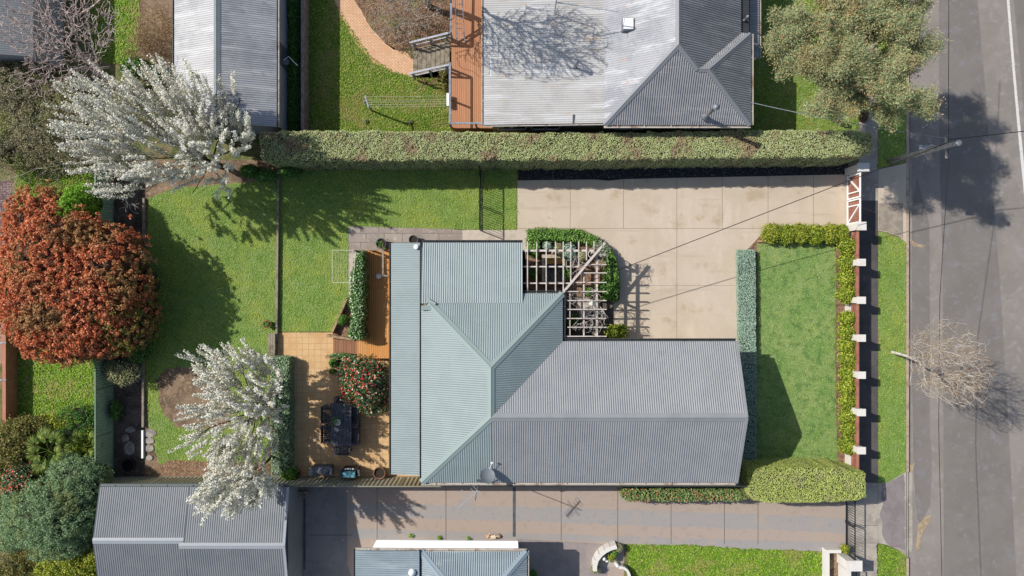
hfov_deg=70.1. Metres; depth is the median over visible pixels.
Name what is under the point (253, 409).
blossom tree
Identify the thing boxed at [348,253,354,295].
side path
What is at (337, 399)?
outdoor chair
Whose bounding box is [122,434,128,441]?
paving slab
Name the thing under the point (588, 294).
shrub
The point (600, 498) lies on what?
driveway
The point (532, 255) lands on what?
shrub
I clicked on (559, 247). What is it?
shrub
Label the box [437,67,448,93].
shrub
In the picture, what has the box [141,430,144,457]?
garden edging
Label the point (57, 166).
shrub
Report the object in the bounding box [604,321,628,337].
shrub
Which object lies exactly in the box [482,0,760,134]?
house
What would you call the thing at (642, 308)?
driveway
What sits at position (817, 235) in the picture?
shrub
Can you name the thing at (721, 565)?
lawn
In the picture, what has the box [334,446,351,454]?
outdoor chair
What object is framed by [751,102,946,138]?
power line
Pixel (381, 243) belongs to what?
plant pot
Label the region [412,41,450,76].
stairs
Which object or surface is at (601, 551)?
garden wall
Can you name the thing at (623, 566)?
garden wall
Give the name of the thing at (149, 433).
paving slab
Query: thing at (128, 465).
tub
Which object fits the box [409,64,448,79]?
handrail
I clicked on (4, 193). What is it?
paving
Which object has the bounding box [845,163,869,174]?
gate pier
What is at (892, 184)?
crossover
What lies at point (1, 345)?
paving
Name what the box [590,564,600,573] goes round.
shrub
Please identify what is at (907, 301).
kerb
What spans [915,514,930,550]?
road patch
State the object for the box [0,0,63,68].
shed
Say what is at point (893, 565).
grass
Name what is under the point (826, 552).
planter wall
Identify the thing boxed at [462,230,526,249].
side path
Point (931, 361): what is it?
bare tree
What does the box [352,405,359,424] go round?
outdoor chair
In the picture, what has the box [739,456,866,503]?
hedge
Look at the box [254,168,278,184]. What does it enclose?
shrub
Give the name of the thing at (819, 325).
lawn
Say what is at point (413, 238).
plant pot
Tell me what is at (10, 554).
shrub
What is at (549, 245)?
shrub
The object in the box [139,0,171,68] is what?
garden bed
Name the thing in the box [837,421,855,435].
shrub
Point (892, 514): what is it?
crossover patch
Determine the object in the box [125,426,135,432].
paving slab
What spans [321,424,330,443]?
outdoor chair
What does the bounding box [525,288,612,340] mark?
garden bed
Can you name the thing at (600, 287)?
shrub
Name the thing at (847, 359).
shrub
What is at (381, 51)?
brick path
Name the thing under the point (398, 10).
shrub
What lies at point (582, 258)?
shrub
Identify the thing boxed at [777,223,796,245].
shrub
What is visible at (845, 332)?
shrub
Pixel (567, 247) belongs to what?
shrub
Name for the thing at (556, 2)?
tv aerial
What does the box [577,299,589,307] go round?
stepping stone
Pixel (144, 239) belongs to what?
garden edging
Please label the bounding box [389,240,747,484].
house
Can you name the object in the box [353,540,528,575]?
house
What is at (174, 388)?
garden bed
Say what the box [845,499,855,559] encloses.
driveway gate
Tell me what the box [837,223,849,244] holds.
shrub
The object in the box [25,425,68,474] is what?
fan palm
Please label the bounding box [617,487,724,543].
driveway joint
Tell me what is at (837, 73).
evergreen tree
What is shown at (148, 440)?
paving slab
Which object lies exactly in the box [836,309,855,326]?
shrub
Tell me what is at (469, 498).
tv aerial
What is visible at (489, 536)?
dog
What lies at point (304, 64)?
fence
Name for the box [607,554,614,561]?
shrub
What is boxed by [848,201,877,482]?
footpath
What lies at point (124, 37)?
lawn
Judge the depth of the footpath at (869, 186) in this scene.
36.00 m
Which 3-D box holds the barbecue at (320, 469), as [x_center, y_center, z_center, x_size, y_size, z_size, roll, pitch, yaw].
[-9.243,8.864,35.550,1.118,0.863,0.437,0,90,0]
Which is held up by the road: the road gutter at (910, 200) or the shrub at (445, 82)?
the road gutter at (910, 200)
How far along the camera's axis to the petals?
35.94 m
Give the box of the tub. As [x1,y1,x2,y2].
[122,459,135,471]
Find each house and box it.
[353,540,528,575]
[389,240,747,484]
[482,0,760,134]
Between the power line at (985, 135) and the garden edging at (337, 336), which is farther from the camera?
the garden edging at (337, 336)
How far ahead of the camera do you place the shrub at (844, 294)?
35.18 m
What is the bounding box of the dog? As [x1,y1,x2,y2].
[486,533,500,538]
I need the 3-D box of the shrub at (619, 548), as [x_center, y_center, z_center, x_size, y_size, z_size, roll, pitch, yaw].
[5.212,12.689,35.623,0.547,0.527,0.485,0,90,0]
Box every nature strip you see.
[877,35,905,168]
[877,232,905,482]
[877,544,906,575]
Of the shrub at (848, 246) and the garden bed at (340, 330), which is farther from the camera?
the garden bed at (340, 330)
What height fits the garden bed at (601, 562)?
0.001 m
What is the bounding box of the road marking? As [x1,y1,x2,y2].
[1007,0,1023,188]
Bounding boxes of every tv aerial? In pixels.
[457,485,480,509]
[554,0,618,14]
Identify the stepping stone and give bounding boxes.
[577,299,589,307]
[579,308,592,317]
[590,304,599,314]
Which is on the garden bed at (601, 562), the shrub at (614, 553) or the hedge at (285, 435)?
the shrub at (614, 553)
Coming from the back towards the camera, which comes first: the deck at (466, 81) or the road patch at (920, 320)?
the road patch at (920, 320)
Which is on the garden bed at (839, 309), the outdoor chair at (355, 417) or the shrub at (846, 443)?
the shrub at (846, 443)
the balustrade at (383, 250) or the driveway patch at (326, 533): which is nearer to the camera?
the balustrade at (383, 250)
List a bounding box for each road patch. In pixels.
[908,463,914,472]
[910,240,924,247]
[912,179,931,522]
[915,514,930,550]
[939,0,1015,575]
[1014,0,1023,108]
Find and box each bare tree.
[0,0,124,101]
[383,0,444,10]
[890,318,1005,409]
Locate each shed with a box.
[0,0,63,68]
[92,483,301,575]
[172,0,288,133]
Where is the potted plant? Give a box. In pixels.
[330,417,340,425]
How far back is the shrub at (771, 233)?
35.39 m
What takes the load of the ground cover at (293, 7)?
on the terrain at (254, 152)
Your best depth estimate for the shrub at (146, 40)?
34.57 m
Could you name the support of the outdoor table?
on the terrace
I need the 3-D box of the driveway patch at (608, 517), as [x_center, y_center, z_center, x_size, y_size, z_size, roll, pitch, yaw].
[4.011,11.273,35.992,24.906,0.001,0.891,2,90,0]
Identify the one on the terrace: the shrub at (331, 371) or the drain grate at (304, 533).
the shrub at (331, 371)
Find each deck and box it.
[333,250,388,357]
[451,0,491,131]
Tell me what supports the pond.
on the garden bed at (579, 278)
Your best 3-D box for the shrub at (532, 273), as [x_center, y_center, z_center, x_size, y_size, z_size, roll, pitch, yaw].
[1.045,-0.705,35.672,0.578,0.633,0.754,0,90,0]
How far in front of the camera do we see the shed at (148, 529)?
33.35 m
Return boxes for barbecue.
[309,464,332,475]
[340,466,359,477]
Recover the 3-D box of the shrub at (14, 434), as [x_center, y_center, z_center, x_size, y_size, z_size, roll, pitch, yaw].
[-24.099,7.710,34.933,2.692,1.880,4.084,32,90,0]
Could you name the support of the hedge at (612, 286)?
on the garden bed at (579, 278)
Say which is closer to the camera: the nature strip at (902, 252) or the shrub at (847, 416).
the shrub at (847, 416)
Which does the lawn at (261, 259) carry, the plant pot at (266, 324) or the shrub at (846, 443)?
the plant pot at (266, 324)
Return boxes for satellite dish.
[477,462,494,483]
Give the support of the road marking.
on the road
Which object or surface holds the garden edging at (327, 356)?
on the garden bed at (337, 366)
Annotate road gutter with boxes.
[908,472,912,552]
[909,160,911,240]
[909,241,909,460]
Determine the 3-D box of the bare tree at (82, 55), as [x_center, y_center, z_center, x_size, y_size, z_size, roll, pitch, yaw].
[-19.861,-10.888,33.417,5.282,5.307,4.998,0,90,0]
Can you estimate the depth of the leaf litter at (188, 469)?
35.97 m
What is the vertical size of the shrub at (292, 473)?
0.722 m
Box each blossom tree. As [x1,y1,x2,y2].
[41,52,255,200]
[167,338,288,482]
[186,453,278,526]
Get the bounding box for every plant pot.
[260,319,271,329]
[373,467,385,479]
[374,236,391,251]
[409,235,417,242]
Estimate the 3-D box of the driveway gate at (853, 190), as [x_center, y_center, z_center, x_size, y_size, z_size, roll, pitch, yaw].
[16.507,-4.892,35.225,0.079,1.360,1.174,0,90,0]
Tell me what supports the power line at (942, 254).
attached to the power pole
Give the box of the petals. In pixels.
[157,177,317,465]
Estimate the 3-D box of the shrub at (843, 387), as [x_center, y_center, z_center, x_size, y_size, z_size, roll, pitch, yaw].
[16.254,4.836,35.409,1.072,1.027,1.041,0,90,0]
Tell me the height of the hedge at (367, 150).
2.796 m
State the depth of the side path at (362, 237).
35.99 m
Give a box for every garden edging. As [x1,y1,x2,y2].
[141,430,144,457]
[142,198,145,426]
[275,171,279,341]
[325,355,350,360]
[326,334,354,340]
[331,298,348,333]
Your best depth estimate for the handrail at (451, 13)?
33.98 m
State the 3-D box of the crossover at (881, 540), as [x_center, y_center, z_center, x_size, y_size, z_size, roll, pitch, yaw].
[18.754,11.158,35.992,1.387,0.001,4.211,0,90,0]
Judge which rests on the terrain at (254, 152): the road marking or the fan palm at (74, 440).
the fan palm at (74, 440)
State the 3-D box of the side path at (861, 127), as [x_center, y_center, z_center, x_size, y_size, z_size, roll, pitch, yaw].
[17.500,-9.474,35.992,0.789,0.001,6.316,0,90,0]
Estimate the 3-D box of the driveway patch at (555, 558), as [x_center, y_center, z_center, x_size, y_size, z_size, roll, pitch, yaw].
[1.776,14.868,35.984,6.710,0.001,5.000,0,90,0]
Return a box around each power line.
[565,143,946,290]
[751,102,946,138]
[938,0,948,573]
[949,131,1023,139]
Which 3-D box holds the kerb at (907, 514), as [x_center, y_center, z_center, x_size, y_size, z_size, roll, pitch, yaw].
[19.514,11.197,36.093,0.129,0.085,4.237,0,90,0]
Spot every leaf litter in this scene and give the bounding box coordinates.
[155,460,268,475]
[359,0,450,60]
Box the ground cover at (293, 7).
[286,0,300,132]
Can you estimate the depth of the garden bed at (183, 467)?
35.98 m
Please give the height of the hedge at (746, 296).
0.507 m
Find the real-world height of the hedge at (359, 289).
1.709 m
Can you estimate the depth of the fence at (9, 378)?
35.35 m
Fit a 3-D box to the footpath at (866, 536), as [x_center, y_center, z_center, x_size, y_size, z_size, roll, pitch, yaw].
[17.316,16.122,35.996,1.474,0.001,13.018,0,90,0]
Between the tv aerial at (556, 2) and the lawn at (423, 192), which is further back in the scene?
the lawn at (423, 192)
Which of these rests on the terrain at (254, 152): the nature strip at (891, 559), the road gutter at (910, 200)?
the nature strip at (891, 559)
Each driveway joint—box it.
[517,176,813,285]
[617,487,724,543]
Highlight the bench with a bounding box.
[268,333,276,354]
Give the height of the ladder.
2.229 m
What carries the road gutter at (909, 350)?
on the road
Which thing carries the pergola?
on the garden bed at (579, 278)
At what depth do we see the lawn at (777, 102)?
36.00 m
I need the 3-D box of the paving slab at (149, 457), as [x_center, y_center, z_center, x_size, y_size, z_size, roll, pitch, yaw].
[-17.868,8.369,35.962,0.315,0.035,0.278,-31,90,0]
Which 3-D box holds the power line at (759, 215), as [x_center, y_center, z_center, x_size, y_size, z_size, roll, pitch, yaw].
[10.173,-2.928,31.575,16.672,2.982,0.031,-21,90,0]
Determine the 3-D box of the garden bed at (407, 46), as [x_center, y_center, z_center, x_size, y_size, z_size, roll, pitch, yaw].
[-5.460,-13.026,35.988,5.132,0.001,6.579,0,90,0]
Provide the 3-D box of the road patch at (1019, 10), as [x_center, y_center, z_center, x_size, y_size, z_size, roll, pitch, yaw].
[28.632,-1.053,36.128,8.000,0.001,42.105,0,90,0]
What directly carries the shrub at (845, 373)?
on the garden bed at (839, 309)
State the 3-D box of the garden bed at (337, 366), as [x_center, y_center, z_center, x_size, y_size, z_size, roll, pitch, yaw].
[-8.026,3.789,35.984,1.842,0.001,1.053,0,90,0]
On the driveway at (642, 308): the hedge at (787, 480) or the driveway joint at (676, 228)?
the driveway joint at (676, 228)
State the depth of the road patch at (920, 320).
36.13 m
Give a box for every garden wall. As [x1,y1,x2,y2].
[592,541,616,570]
[619,563,630,575]
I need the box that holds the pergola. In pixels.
[523,242,606,337]
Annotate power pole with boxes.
[887,135,961,163]
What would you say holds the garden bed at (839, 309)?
on the terrain at (254, 152)
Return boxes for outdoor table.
[331,403,352,445]
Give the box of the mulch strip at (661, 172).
[518,162,847,180]
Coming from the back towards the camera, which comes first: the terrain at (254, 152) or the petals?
the terrain at (254, 152)
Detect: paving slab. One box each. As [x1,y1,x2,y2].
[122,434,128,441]
[123,441,134,454]
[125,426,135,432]
[144,429,156,437]
[144,438,153,443]
[144,445,153,451]
[146,455,152,460]
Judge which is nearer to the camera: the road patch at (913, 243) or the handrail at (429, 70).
the handrail at (429, 70)
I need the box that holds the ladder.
[454,0,464,42]
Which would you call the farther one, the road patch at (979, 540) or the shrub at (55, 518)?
the road patch at (979, 540)
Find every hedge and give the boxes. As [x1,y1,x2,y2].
[259,128,873,171]
[270,355,294,475]
[347,250,369,341]
[524,226,620,302]
[618,487,754,503]
[735,249,756,461]
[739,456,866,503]
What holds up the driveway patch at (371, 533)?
on the driveway at (600, 498)
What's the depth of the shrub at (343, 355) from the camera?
35.51 m
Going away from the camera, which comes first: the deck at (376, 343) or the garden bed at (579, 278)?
the deck at (376, 343)
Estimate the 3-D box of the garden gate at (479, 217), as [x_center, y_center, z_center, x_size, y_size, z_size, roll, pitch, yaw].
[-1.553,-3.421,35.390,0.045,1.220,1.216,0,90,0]
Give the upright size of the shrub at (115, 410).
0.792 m
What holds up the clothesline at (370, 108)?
on the lawn at (315, 21)
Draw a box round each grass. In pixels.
[876,545,907,575]
[878,33,907,166]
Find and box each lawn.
[15,160,93,428]
[90,0,140,62]
[145,180,276,464]
[279,169,516,331]
[309,0,451,132]
[627,544,821,575]
[736,0,858,131]
[757,243,836,461]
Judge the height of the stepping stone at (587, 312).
0.052 m
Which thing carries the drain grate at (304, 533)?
on the driveway patch at (326, 533)
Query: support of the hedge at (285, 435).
on the terrain at (254, 152)
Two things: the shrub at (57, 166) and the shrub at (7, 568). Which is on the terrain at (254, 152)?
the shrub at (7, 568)
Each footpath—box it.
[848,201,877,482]
[848,483,877,575]
[859,0,877,200]
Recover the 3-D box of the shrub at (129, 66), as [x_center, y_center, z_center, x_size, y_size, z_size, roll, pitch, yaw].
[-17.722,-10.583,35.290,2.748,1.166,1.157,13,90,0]
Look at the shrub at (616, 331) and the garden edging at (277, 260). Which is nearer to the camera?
the shrub at (616, 331)
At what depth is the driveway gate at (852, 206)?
35.20 m
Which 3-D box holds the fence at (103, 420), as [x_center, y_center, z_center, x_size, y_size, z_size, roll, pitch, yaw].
[-19.658,1.487,35.197,0.052,1.605,15.665,0,90,0]
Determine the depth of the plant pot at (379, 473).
35.58 m
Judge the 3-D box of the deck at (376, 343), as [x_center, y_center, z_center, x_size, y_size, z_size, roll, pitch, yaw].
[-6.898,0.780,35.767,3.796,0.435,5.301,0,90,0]
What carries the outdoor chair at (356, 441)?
on the terrace
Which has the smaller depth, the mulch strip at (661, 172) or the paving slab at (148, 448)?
the paving slab at (148, 448)
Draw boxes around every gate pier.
[837,553,861,570]
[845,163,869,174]
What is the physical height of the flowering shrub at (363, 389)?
2.269 m
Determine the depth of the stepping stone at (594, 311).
35.93 m
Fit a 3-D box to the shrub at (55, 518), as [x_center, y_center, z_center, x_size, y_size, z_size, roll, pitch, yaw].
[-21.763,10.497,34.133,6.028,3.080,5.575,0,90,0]
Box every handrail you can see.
[409,31,450,48]
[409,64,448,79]
[449,62,481,128]
[450,0,453,39]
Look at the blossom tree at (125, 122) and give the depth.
30.41 m
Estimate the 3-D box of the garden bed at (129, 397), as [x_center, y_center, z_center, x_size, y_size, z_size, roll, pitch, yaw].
[-18.882,1.513,35.992,1.500,0.001,15.658,0,90,0]
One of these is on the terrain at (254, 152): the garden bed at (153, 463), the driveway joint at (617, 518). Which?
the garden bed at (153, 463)
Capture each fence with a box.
[0,320,16,423]
[94,155,113,477]
[95,476,747,486]
[301,0,308,131]
[479,165,480,204]
[845,222,866,488]
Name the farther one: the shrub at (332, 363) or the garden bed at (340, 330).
the garden bed at (340, 330)
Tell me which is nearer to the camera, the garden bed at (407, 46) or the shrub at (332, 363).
the shrub at (332, 363)
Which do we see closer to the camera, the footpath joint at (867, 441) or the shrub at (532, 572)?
the shrub at (532, 572)
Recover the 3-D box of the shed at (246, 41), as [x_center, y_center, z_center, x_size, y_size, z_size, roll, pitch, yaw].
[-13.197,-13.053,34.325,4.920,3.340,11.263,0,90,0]
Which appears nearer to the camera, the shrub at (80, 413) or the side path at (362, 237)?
the shrub at (80, 413)
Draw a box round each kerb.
[906,72,908,575]
[906,472,907,556]
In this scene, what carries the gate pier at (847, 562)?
on the terrain at (254, 152)
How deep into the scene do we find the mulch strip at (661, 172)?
35.99 m
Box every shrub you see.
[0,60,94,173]
[0,63,83,182]
[0,178,21,244]
[0,178,164,368]
[0,401,93,553]
[0,412,53,484]
[0,451,114,564]
[0,459,47,499]
[0,535,32,575]
[0,546,40,575]
[5,117,100,190]
[31,543,96,575]
[38,413,93,459]
[55,182,105,218]
[100,359,142,387]
[109,399,122,420]
[116,3,171,63]
[118,56,171,82]
[126,342,155,364]
[239,164,259,179]
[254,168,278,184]
[277,166,302,178]
[279,465,298,480]
[328,351,353,358]
[328,359,337,368]
[328,368,334,373]
[334,353,388,416]
[337,314,348,325]
[364,0,443,45]
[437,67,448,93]
[528,267,538,279]
[529,252,538,258]
[529,567,538,575]
[542,240,552,252]
[554,242,562,257]
[562,242,576,260]
[564,264,572,280]
[566,313,581,329]
[579,252,587,261]
[585,287,593,297]
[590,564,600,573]
[594,283,603,292]
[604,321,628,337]
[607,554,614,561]
[611,550,617,556]
[615,543,623,552]
[759,222,781,244]
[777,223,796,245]
[792,221,810,244]
[807,223,825,246]
[822,222,841,245]
[832,269,859,287]
[834,284,855,305]
[835,237,861,255]
[835,253,855,271]
[835,324,855,340]
[835,379,855,396]
[835,407,855,423]
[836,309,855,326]
[836,337,855,353]
[836,351,855,368]
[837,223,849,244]
[837,366,855,381]
[837,394,855,409]
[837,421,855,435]
[837,435,860,455]
[839,543,850,553]
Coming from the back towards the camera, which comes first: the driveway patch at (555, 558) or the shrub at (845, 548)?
the driveway patch at (555, 558)
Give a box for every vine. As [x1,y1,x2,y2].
[565,288,606,332]
[566,240,608,276]
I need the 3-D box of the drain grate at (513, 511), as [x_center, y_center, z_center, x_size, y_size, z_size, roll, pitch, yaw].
[0.105,10.934,35.981,0.132,0.011,2.658,0,90,0]
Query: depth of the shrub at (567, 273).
35.49 m
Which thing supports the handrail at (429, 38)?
on the stairs
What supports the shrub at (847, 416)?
on the garden bed at (839, 309)
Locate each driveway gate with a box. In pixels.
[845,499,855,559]
[847,172,860,200]
[847,198,860,224]
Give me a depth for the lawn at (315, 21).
35.99 m
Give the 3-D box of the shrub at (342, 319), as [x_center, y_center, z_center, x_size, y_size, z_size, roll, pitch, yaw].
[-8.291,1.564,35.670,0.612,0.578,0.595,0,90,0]
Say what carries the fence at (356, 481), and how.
on the terrain at (254, 152)
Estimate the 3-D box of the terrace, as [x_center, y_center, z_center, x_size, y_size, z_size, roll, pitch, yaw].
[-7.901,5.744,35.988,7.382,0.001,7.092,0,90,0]
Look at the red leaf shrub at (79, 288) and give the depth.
32.39 m
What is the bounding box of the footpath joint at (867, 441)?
[851,242,877,525]
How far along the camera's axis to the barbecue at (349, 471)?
35.20 m
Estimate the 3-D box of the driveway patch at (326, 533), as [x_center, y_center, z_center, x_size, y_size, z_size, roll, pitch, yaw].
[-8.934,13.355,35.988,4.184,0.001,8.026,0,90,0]
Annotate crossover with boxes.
[878,163,905,241]
[878,472,905,555]
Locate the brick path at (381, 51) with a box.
[335,0,412,75]
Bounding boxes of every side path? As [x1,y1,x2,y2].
[348,226,461,252]
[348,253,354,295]
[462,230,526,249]
[859,42,874,132]
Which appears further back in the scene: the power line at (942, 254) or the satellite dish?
the satellite dish
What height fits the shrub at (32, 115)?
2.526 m
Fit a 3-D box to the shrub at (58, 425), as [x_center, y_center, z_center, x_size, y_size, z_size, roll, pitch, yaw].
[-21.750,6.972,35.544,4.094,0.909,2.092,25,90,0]
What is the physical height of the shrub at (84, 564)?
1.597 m
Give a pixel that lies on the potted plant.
(336, 422)
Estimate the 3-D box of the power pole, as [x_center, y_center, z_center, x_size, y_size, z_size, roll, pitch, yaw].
[17.953,-5.838,32.579,1.845,6.878,0.912,-21,90,0]
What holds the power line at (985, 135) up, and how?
attached to the power pole
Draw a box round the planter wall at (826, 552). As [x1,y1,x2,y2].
[822,547,850,575]
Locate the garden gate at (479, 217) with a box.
[479,204,480,230]
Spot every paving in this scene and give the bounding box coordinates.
[0,181,11,258]
[0,313,1,363]
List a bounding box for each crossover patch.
[879,203,902,237]
[879,475,904,549]
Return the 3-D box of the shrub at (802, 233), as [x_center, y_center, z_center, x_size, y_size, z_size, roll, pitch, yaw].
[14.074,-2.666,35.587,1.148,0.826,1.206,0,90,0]
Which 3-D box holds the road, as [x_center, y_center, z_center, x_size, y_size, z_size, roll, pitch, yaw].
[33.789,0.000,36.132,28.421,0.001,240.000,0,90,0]
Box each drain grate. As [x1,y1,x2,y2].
[303,497,305,569]
[513,487,514,536]
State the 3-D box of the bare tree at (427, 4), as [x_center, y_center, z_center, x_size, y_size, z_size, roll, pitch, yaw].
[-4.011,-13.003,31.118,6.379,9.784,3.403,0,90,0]
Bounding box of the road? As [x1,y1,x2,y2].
[908,0,1023,575]
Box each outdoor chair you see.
[321,404,330,423]
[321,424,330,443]
[334,396,350,402]
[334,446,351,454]
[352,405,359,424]
[352,425,360,445]
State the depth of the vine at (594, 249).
33.43 m
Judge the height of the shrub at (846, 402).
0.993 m
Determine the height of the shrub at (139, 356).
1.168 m
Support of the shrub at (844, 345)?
on the garden bed at (839, 309)
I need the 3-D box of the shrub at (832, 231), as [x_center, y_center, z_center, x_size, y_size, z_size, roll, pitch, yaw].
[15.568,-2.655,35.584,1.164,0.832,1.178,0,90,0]
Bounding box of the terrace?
[277,333,418,475]
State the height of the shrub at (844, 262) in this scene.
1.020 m
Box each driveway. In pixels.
[347,487,847,575]
[517,174,847,340]
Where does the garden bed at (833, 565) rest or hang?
on the terrain at (254, 152)
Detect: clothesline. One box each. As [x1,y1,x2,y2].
[332,250,357,282]
[364,93,448,111]
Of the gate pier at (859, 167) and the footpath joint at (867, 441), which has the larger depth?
the footpath joint at (867, 441)
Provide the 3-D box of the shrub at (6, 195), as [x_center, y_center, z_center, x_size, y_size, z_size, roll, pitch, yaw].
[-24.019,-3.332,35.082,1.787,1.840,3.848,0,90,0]
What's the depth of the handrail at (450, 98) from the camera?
33.98 m
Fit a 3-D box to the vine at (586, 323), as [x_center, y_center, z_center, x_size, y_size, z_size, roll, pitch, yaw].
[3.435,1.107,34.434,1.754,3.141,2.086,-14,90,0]
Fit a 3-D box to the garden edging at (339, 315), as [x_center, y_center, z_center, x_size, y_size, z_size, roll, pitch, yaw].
[-8.447,1.368,35.815,0.100,0.350,1.838,24,90,0]
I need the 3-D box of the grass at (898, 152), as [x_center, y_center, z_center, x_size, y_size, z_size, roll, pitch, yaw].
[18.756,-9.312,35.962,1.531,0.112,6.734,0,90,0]
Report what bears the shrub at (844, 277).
on the garden bed at (839, 309)
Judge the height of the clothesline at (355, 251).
1.580 m
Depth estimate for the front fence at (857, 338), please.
34.84 m
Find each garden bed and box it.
[114,160,143,475]
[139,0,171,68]
[144,160,277,475]
[153,459,269,475]
[155,366,230,429]
[333,299,352,336]
[333,354,367,372]
[355,0,450,88]
[525,229,619,300]
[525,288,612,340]
[598,550,618,567]
[738,226,844,462]
[830,553,837,575]
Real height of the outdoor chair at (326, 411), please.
0.850 m
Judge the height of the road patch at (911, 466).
0.001 m
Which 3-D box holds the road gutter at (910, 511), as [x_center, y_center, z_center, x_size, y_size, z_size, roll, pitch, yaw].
[19.707,11.132,36.120,0.245,0.001,4.053,0,90,0]
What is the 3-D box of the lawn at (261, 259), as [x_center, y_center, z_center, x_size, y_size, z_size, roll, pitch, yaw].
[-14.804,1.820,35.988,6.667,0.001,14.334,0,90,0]
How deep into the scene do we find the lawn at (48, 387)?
35.99 m
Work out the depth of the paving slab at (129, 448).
35.95 m
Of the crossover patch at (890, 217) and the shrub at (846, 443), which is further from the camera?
the crossover patch at (890, 217)
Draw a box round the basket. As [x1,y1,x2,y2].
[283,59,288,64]
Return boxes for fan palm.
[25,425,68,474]
[63,431,103,462]
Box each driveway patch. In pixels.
[302,487,350,575]
[347,503,844,532]
[347,528,843,550]
[517,539,608,575]
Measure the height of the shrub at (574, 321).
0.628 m
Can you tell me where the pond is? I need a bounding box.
[542,255,564,282]
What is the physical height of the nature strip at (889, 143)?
0.001 m
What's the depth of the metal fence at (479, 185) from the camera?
34.79 m
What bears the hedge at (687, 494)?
on the driveway at (600, 498)
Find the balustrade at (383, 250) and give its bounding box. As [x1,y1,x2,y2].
[354,249,388,276]
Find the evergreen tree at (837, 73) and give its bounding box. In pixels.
[760,0,952,134]
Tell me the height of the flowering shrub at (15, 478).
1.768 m
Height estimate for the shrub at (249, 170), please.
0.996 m
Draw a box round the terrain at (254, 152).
[0,0,905,575]

